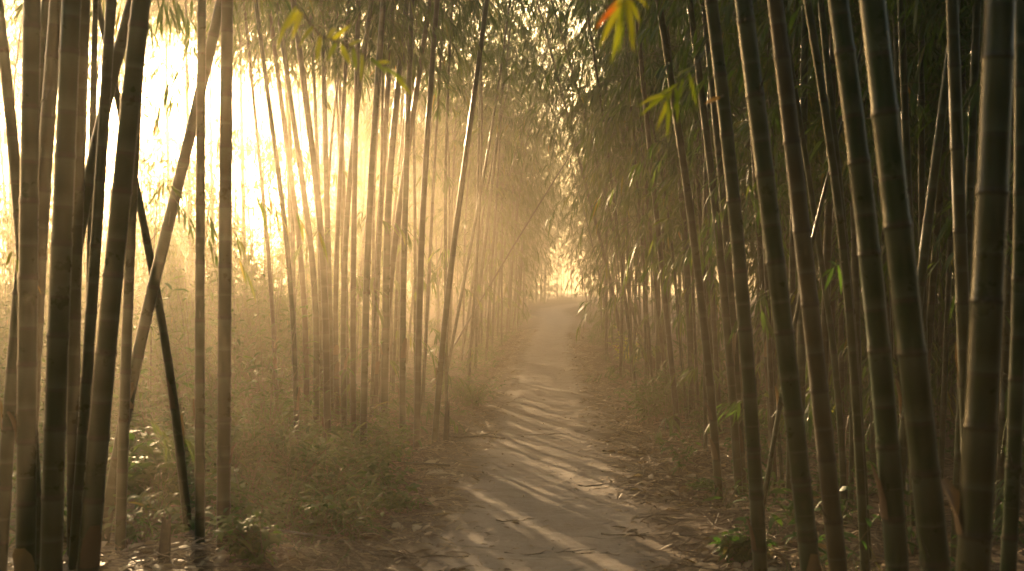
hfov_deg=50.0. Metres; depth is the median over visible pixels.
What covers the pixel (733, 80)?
bamboo stalk
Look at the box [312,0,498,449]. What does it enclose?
bamboo stalk
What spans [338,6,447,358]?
bamboo stalk
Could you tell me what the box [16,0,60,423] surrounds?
bamboo stalk
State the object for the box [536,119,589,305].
bamboo stalk
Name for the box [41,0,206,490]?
bamboo stalk
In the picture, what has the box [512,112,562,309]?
bamboo stalk
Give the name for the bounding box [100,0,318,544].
bamboo stalk
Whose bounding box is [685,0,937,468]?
bamboo stalk
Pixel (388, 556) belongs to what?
fallen stick
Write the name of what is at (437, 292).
bamboo stalk
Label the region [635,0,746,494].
bamboo stalk
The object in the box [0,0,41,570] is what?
bamboo stalk
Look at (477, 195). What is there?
bamboo stalk
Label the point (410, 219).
bamboo stalk
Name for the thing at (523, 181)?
bamboo stalk
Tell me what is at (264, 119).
bamboo stalk
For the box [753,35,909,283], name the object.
bamboo stalk
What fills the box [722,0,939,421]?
bamboo stalk
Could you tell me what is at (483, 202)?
bamboo stalk
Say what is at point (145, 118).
bamboo stalk
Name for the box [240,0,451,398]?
bamboo stalk
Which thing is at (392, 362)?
bamboo stalk
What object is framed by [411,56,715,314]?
distant bamboo
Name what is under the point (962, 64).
bamboo stalk
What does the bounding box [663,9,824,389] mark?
bamboo stalk
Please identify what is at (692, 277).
bamboo stalk
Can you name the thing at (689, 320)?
bamboo stalk
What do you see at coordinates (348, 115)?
bamboo stalk
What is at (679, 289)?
bamboo stalk
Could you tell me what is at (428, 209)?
bamboo stalk
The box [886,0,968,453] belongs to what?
bamboo stalk
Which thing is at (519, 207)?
bamboo stalk
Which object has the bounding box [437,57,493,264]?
bamboo stalk
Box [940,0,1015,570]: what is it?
bamboo stalk
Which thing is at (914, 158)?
bamboo stalk
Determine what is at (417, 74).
bamboo stalk
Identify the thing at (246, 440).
leafy shrub
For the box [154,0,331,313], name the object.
bamboo stalk
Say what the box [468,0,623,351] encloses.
bamboo stalk
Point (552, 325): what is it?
path
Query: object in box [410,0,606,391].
bamboo stalk
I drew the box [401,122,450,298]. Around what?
bamboo stalk
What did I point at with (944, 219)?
bamboo stalk
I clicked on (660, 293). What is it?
bamboo stalk
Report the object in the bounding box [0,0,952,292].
sky
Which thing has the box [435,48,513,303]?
bamboo stalk
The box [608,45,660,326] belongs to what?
bamboo stalk
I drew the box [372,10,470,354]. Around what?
bamboo stalk
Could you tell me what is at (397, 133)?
bamboo stalk
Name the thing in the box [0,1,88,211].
bamboo stalk
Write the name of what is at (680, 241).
bamboo stalk
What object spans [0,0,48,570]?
bamboo stalk
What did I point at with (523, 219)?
bamboo stalk
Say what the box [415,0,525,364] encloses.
bamboo stalk
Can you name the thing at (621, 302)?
bamboo stalk
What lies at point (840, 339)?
bamboo stalk
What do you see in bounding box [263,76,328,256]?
bamboo stalk
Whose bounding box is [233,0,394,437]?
bamboo stalk
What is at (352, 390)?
bamboo stalk
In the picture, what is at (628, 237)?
bamboo stalk
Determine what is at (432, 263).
bamboo stalk
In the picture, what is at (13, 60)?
bamboo stalk
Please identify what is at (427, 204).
bamboo stalk
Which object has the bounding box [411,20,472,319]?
bamboo stalk
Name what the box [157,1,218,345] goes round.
bamboo stalk
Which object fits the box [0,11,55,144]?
bamboo stalk
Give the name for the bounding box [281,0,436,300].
bamboo stalk
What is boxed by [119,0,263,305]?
bamboo stalk
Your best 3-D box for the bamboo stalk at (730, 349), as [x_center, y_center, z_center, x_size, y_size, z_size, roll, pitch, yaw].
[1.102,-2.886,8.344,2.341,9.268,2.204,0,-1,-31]
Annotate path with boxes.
[371,297,715,570]
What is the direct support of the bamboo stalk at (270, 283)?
on the ground at (700, 524)
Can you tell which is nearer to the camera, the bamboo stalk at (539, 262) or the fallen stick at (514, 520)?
the fallen stick at (514, 520)
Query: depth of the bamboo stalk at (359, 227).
12.79 m
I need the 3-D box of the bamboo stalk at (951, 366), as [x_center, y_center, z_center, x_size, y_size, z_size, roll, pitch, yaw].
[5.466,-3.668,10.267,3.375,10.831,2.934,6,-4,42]
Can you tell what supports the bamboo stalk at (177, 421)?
on the ground at (700, 524)
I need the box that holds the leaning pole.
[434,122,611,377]
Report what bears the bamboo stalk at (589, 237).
on the ground at (700, 524)
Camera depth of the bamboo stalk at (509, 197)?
21.29 m
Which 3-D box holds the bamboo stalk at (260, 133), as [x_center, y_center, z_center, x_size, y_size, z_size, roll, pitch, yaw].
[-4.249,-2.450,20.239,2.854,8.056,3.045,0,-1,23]
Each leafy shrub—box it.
[106,420,212,517]
[181,393,309,491]
[205,507,288,569]
[232,421,370,493]
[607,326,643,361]
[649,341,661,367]
[708,516,779,565]
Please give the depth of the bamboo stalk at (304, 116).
44.35 m
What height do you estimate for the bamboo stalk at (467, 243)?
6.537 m
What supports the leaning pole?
on the ground at (700, 524)
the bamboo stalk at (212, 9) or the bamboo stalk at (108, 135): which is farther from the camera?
the bamboo stalk at (108, 135)
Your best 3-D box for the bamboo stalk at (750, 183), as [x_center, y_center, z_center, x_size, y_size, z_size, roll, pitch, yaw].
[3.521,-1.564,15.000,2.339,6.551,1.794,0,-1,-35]
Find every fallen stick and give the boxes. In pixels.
[363,549,468,558]
[426,428,505,438]
[496,517,534,521]
[504,548,596,554]
[578,481,633,485]
[601,531,698,535]
[628,477,679,482]
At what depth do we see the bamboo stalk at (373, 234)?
14.97 m
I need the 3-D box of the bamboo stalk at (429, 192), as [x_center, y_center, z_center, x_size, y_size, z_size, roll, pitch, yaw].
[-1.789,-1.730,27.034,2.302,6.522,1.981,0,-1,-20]
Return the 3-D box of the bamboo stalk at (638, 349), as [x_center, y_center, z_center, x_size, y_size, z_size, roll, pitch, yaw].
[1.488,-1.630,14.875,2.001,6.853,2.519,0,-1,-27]
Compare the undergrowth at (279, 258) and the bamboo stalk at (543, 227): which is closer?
the undergrowth at (279, 258)
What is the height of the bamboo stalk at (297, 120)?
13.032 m
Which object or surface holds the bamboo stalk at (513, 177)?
on the ground at (700, 524)
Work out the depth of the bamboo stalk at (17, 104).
25.79 m
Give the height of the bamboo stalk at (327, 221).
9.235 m
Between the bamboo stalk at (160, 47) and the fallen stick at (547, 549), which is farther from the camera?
the bamboo stalk at (160, 47)
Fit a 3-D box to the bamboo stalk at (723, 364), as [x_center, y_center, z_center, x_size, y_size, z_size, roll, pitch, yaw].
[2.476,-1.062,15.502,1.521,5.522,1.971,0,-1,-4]
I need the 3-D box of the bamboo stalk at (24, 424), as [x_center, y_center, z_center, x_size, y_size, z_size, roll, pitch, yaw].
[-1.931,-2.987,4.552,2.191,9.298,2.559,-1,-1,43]
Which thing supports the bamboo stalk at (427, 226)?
on the ground at (700, 524)
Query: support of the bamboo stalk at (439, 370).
on the ground at (700, 524)
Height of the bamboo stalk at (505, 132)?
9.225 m
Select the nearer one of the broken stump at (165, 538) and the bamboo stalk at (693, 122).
the broken stump at (165, 538)
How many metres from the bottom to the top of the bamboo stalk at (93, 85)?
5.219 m
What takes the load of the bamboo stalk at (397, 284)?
on the ground at (700, 524)
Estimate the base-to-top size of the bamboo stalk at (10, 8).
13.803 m
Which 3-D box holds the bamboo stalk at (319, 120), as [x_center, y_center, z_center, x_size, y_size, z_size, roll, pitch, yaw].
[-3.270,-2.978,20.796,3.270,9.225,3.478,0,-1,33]
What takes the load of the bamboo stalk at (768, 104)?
on the ground at (700, 524)
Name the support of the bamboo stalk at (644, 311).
on the ground at (700, 524)
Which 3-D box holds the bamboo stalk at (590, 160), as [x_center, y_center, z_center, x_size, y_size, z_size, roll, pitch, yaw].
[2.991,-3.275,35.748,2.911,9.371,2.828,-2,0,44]
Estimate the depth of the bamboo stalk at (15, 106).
28.25 m
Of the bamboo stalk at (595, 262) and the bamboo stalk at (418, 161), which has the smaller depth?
the bamboo stalk at (418, 161)
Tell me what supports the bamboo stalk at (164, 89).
on the ground at (700, 524)
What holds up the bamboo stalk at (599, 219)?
on the ground at (700, 524)
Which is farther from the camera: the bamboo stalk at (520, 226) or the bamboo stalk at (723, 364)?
the bamboo stalk at (520, 226)
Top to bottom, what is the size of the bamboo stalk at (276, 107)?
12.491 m
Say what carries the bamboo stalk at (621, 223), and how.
on the ground at (700, 524)
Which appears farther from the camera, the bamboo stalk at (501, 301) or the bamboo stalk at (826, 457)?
the bamboo stalk at (501, 301)
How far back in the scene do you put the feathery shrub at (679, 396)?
13.01 m
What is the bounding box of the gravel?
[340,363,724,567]
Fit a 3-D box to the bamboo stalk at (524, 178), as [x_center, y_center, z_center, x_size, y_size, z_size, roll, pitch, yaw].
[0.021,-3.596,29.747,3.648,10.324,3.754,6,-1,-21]
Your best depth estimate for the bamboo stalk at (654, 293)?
31.97 m
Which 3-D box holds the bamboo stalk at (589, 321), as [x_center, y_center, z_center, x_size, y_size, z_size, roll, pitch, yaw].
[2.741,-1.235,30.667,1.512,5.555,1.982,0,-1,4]
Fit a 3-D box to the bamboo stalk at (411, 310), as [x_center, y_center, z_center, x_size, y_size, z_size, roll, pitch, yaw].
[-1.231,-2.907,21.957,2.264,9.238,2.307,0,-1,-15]
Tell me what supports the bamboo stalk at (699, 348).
on the ground at (700, 524)
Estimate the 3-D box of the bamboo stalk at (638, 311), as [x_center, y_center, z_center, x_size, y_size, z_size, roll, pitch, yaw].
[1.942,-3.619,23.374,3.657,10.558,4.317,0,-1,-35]
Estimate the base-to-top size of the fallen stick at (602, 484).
0.038 m
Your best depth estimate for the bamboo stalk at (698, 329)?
26.09 m
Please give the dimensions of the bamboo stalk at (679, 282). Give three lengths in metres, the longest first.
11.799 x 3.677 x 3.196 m
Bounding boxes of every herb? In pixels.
[310,482,380,521]
[374,485,433,514]
[686,477,724,493]
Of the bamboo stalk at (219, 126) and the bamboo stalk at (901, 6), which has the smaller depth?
the bamboo stalk at (901, 6)
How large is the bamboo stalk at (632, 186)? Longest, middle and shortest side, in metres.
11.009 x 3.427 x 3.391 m
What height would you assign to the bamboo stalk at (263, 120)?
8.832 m
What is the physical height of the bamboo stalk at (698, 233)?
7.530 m
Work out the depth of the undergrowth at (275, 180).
24.92 m
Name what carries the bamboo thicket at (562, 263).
on the ground at (700, 524)
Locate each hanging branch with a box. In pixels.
[277,0,416,95]
[595,0,648,63]
[638,48,706,135]
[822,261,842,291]
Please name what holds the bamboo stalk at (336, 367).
on the ground at (700, 524)
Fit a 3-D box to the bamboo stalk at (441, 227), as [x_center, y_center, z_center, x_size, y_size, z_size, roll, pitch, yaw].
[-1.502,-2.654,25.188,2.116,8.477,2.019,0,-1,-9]
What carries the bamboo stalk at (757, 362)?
on the ground at (700, 524)
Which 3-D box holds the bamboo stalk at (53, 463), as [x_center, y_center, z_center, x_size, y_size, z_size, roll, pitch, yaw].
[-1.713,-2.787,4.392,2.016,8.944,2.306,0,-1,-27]
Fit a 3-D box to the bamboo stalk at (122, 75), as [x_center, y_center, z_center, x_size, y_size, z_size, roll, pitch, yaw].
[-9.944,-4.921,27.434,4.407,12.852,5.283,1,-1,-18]
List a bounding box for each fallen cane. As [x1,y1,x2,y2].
[158,521,343,542]
[205,461,449,470]
[660,426,808,442]
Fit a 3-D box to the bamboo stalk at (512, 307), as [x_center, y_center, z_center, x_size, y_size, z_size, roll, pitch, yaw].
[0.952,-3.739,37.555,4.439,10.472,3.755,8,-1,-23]
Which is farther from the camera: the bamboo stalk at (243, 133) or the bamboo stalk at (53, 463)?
the bamboo stalk at (243, 133)
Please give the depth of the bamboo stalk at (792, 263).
7.98 m
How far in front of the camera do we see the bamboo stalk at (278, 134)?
55.95 m
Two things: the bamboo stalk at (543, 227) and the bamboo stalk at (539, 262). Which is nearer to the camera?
the bamboo stalk at (539, 262)
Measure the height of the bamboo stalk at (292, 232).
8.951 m
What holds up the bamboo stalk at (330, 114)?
on the ground at (700, 524)
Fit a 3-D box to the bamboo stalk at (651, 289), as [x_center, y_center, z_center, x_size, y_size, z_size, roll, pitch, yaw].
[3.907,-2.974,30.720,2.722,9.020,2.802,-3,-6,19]
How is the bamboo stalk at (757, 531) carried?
on the ground at (700, 524)
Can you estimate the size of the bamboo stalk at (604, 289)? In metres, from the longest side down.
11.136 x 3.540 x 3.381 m
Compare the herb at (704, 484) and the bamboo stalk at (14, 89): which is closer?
the herb at (704, 484)
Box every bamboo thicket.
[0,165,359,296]
[274,4,507,328]
[298,54,572,307]
[300,154,818,299]
[610,128,861,311]
[668,0,1023,531]
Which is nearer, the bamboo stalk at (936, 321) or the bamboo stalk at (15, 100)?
the bamboo stalk at (936, 321)
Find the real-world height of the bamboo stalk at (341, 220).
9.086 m
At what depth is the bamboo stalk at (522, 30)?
18.19 m
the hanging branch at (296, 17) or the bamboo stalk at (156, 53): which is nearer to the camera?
the hanging branch at (296, 17)
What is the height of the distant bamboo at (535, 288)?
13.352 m
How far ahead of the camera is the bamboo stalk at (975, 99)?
6.17 m
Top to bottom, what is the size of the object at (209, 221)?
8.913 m
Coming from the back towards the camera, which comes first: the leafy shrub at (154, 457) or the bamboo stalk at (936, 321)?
the bamboo stalk at (936, 321)
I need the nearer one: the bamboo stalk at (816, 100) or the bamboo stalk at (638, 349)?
the bamboo stalk at (816, 100)
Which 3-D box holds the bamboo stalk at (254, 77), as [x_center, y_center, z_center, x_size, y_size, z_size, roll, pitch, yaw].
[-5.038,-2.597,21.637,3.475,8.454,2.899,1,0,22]
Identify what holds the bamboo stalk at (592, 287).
on the ground at (700, 524)
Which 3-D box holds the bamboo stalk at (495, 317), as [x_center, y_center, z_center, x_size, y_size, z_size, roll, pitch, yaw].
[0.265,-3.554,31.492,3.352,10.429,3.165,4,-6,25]
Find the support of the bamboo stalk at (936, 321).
on the ground at (700, 524)
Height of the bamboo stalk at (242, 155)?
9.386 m
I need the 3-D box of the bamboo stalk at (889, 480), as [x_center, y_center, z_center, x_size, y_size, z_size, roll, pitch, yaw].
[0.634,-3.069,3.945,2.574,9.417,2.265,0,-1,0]
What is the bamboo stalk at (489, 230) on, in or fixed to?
on the ground at (700, 524)
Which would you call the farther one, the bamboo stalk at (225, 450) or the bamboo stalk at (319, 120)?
the bamboo stalk at (319, 120)
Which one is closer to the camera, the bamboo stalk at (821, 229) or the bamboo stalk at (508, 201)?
the bamboo stalk at (821, 229)
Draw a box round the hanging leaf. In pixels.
[705,95,723,103]
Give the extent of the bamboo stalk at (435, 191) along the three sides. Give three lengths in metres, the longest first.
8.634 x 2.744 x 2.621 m
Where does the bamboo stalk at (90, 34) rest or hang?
on the ground at (700, 524)
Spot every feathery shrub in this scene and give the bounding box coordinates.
[433,367,512,408]
[587,362,701,421]
[629,358,721,416]
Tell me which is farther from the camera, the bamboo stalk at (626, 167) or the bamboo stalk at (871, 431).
the bamboo stalk at (626, 167)
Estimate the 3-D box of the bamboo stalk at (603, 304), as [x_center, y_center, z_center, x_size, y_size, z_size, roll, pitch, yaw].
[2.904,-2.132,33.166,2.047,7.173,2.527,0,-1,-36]
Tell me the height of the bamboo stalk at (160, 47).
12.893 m
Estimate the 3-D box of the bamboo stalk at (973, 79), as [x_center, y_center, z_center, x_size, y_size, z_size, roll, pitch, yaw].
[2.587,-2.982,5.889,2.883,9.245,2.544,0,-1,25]
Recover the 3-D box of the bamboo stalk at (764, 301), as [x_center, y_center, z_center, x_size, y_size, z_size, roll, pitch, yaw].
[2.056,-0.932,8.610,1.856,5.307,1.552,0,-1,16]
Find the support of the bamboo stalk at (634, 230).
on the ground at (700, 524)
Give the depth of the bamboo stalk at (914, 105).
6.58 m
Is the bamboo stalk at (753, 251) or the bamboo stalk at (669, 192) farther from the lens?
the bamboo stalk at (669, 192)
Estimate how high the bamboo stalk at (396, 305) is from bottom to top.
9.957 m
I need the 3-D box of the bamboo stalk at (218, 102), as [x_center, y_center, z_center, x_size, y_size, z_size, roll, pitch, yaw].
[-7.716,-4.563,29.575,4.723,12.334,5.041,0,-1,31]
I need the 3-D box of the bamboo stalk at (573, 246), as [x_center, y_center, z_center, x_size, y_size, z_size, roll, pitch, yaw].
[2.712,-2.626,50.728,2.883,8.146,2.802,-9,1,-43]
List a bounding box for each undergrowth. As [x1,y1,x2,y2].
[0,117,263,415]
[0,162,314,343]
[0,200,1023,570]
[0,233,361,356]
[135,142,340,397]
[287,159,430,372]
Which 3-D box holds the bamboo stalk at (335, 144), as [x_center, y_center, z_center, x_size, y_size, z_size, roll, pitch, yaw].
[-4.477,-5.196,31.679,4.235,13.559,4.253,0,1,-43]
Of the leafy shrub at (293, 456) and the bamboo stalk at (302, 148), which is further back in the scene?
the bamboo stalk at (302, 148)
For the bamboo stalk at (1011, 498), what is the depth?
3.88 m
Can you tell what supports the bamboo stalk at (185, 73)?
on the ground at (700, 524)
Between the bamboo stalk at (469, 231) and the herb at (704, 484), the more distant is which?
the bamboo stalk at (469, 231)
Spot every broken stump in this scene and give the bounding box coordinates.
[157,510,170,563]
[443,401,449,443]
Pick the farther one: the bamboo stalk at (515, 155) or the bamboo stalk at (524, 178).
the bamboo stalk at (524, 178)
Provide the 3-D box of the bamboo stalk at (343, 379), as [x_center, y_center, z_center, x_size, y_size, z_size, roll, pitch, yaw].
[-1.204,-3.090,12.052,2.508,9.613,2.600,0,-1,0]
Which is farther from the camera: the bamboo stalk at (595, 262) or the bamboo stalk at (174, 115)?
the bamboo stalk at (595, 262)
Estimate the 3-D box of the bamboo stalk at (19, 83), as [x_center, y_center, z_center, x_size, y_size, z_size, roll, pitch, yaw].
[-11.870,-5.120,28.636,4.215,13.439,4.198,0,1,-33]
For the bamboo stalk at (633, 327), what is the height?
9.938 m
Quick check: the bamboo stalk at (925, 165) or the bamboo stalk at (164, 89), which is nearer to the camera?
the bamboo stalk at (925, 165)
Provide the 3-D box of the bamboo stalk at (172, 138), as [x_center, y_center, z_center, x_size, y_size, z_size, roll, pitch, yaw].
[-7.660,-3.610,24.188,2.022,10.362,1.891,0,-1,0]
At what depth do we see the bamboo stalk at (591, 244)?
32.42 m
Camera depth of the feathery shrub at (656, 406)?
12.63 m
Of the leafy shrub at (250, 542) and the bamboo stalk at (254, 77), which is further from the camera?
the bamboo stalk at (254, 77)
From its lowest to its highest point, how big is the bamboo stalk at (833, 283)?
9.589 m
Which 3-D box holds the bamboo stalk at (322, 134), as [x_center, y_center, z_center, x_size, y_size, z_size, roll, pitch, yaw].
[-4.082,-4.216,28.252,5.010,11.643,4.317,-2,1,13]
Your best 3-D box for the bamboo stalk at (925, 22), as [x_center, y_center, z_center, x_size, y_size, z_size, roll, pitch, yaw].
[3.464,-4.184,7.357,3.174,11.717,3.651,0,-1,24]
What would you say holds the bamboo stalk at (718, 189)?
on the ground at (700, 524)
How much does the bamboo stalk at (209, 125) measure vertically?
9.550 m
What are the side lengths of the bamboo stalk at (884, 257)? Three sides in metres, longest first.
11.674 x 3.638 x 3.162 m
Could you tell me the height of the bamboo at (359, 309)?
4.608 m
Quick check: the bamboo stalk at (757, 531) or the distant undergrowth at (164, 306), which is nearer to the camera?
the bamboo stalk at (757, 531)
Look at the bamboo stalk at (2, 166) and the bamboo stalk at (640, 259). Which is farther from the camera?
the bamboo stalk at (640, 259)
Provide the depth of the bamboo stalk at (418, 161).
31.73 m
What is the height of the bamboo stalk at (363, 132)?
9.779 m
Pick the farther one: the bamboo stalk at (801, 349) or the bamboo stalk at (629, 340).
the bamboo stalk at (629, 340)
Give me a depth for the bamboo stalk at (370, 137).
29.87 m
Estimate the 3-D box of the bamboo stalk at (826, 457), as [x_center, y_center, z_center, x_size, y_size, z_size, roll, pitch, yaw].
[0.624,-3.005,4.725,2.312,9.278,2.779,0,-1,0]
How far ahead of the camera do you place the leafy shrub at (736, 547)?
6.11 m
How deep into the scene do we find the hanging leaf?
3.22 m
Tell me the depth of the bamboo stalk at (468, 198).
32.66 m
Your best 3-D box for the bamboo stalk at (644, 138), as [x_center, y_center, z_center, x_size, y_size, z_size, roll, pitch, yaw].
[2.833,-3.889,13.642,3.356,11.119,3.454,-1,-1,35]
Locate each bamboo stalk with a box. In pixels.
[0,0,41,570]
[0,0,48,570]
[0,0,53,570]
[0,0,91,305]
[0,0,97,299]
[0,0,108,262]
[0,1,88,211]
[0,2,21,275]
[0,2,88,182]
[0,3,91,267]
[0,7,98,126]
[0,10,21,223]
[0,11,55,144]
[0,13,120,157]
[0,27,20,148]
[3,0,122,141]
[4,0,125,291]
[5,0,102,150]
[6,1,161,164]
[9,0,191,536]
[12,0,185,371]
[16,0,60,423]
[39,0,80,570]
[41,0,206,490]
[66,0,89,555]
[66,0,210,569]
[76,0,150,570]
[82,6,155,322]
[86,0,175,248]
[86,0,195,244]
[86,8,191,151]
[87,0,195,202]
[89,0,160,195]
[90,0,181,319]
[90,4,195,237]
[91,2,210,256]
[97,0,206,542]
[99,1,213,233]
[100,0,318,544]
[104,0,266,320]
[114,0,322,550]
[116,11,219,217]
[117,0,237,239]
[118,0,189,293]
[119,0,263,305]
[122,4,245,238]
[139,2,195,342]
[139,6,208,292]
[146,0,319,289]
[146,9,260,191]
[147,2,185,234]
[148,0,335,423]
[150,0,270,149]
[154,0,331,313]
[156,0,219,138]
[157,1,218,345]
[158,0,317,354]
[160,0,402,394]
[172,0,374,156]
[176,1,259,252]
[179,10,309,306]
[180,12,281,138]
[181,0,239,269]
[181,3,290,318]
[184,0,327,551]
[189,0,340,331]
[189,15,263,184]
[193,0,371,422]
[197,0,390,446]
[205,9,273,343]
[215,0,355,354]
[218,4,376,366]
[233,0,382,427]
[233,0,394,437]
[234,57,326,199]
[237,0,371,418]
[237,0,421,408]
[237,17,391,284]
[237,29,437,297]
[238,89,284,211]
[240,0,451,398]
[241,0,433,438]
[244,70,304,271]
[245,10,424,349]
[245,60,326,174]
[246,77,306,255]
[247,45,347,264]
[252,81,323,386]
[255,5,360,356]
[259,4,399,251]
[260,61,359,283]
[263,0,460,447]
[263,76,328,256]
[271,0,454,422]
[272,1,377,369]
[273,19,423,269]
[278,4,450,342]
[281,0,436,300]
[288,0,403,385]
[291,0,447,426]
[294,1,442,341]
[296,25,388,301]
[304,0,514,412]
[308,17,444,301]
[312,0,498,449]
[315,4,504,298]
[316,0,491,370]
[320,8,392,318]
[324,0,496,416]
[324,0,503,412]
[325,0,462,346]
[335,138,383,318]
[337,0,535,435]
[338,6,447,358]
[345,0,430,418]
[348,0,467,388]
[350,73,422,385]
[358,53,420,207]
[360,0,451,393]
[361,7,444,328]
[362,0,460,339]
[365,1,463,381]
[369,0,485,410]
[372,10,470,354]
[378,32,472,307]
[389,24,443,272]
[390,0,493,363]
[393,76,457,337]
[394,0,501,343]
[396,75,453,324]
[399,93,487,337]
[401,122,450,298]
[406,46,470,330]
[408,78,461,282]
[408,162,450,259]
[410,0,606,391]
[410,102,485,342]
[410,122,484,319]
[410,126,467,315]
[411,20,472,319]
[413,0,543,412]
[414,17,477,229]
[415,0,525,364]
[416,5,543,346]
[419,2,499,349]
[425,0,513,369]
[425,0,571,363]
[426,0,537,348]
[428,14,521,322]
[431,0,488,445]
[431,2,543,344]
[433,0,525,390]
[433,43,534,329]
[434,82,493,312]
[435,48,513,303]
[435,130,511,329]
[436,15,526,341]
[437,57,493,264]
[438,0,574,367]
[439,2,550,346]
[441,12,533,344]
[442,106,524,317]
[445,0,678,361]
[447,0,576,333]
[447,101,532,329]
[453,129,493,317]
[454,4,544,365]
[457,1,522,343]
[458,0,606,348]
[460,17,559,336]
[460,36,540,319]
[464,16,577,337]
[466,11,577,331]
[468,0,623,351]
[470,14,552,320]
[472,0,571,333]
[479,0,748,444]
[484,17,548,307]
[486,75,562,321]
[486,137,548,321]
[490,14,568,311]
[490,53,571,329]
[493,0,699,398]
[494,51,576,332]
[500,157,558,299]
[502,41,586,321]
[503,81,568,309]
[503,113,564,297]
[503,145,547,315]
[503,151,555,311]
[505,159,567,280]
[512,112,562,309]
[515,0,716,404]
[518,0,734,420]
[519,0,626,329]
[519,1,652,346]
[520,66,629,343]
[527,0,653,361]
[527,0,706,381]
[527,25,617,313]
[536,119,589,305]
[541,150,597,308]
[547,15,631,345]
[549,3,701,400]
[550,2,688,379]
[554,78,617,301]
[556,0,701,389]
[556,106,608,300]
[559,81,628,330]
[561,0,700,389]
[561,111,621,337]
[563,6,631,318]
[563,44,631,321]
[564,0,927,487]
[565,0,740,382]
[565,0,740,418]
[565,196,631,328]
[566,121,634,307]
[567,11,708,361]
[567,112,622,329]
[568,29,695,348]
[572,1,629,327]
[572,127,631,296]
[572,172,625,323]
[573,0,761,378]
[573,4,676,334]
[576,0,786,410]
[576,0,828,439]
[576,43,710,358]
[581,1,749,379]
[583,202,614,312]
[584,147,631,334]
[588,0,799,507]
[589,15,666,346]
[592,25,718,336]
[593,142,633,279]
[595,7,661,376]
[595,19,709,369]
[601,157,677,334]
[602,79,687,344]
[603,74,684,333]
[606,0,759,431]
[607,101,700,346]
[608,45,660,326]
[609,6,748,367]
[613,24,743,365]
[615,0,818,499]
[623,18,751,377]
[624,0,825,452]
[628,0,826,276]
[628,0,971,491]
[631,0,825,409]
[632,22,711,331]
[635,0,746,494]
[636,0,981,440]
[636,1,849,391]
[640,145,701,322]
[643,6,848,431]
[645,32,737,370]
[646,30,722,370]
[647,27,755,362]
[648,0,845,231]
[648,1,811,363]
[650,0,896,527]
[656,31,734,385]
[661,0,863,487]
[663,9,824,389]
[671,17,829,391]
[673,168,750,357]
[679,0,829,483]
[681,4,939,410]
[682,38,747,346]
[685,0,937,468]
[687,7,819,300]
[688,0,982,525]
[694,0,971,477]
[698,1,881,402]
[704,0,767,570]
[719,0,963,542]
[721,0,888,394]
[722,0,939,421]
[723,0,855,397]
[724,0,798,498]
[732,0,1013,511]
[732,48,820,388]
[733,0,948,393]
[734,0,820,570]
[739,2,982,367]
[745,5,913,437]
[746,0,979,501]
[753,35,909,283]
[756,0,980,434]
[767,0,847,570]
[769,15,946,396]
[796,0,960,570]
[803,0,869,570]
[808,0,982,171]
[808,1,978,478]
[811,63,967,346]
[818,0,871,562]
[827,0,908,570]
[835,0,1023,541]
[844,8,975,415]
[849,106,967,397]
[850,0,982,417]
[850,0,1023,556]
[859,0,951,570]
[859,10,980,293]
[860,0,945,62]
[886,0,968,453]
[888,0,930,366]
[889,0,1023,438]
[889,24,976,251]
[908,96,952,385]
[926,93,939,348]
[935,71,999,435]
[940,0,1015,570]
[1000,0,1023,570]
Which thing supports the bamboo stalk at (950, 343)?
on the ground at (700, 524)
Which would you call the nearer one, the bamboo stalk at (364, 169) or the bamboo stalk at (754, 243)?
the bamboo stalk at (754, 243)
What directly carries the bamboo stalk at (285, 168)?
on the ground at (700, 524)
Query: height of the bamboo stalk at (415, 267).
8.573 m
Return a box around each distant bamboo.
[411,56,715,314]
[441,129,583,303]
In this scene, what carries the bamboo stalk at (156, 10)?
on the ground at (700, 524)
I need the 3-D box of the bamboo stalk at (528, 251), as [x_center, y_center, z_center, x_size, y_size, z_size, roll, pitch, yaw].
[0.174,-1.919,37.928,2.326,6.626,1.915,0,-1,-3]
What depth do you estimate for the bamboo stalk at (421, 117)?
29.37 m
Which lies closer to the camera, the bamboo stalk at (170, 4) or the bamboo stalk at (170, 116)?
the bamboo stalk at (170, 4)
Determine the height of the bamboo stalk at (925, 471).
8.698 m
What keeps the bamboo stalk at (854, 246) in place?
on the ground at (700, 524)
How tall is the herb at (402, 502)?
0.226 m
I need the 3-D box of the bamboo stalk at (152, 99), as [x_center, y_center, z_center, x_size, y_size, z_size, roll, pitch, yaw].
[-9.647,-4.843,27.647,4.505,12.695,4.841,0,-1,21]
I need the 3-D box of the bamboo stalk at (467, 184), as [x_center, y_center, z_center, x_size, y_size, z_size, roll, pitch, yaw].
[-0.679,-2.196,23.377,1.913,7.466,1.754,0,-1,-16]
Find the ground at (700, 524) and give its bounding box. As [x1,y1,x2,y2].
[0,292,1023,570]

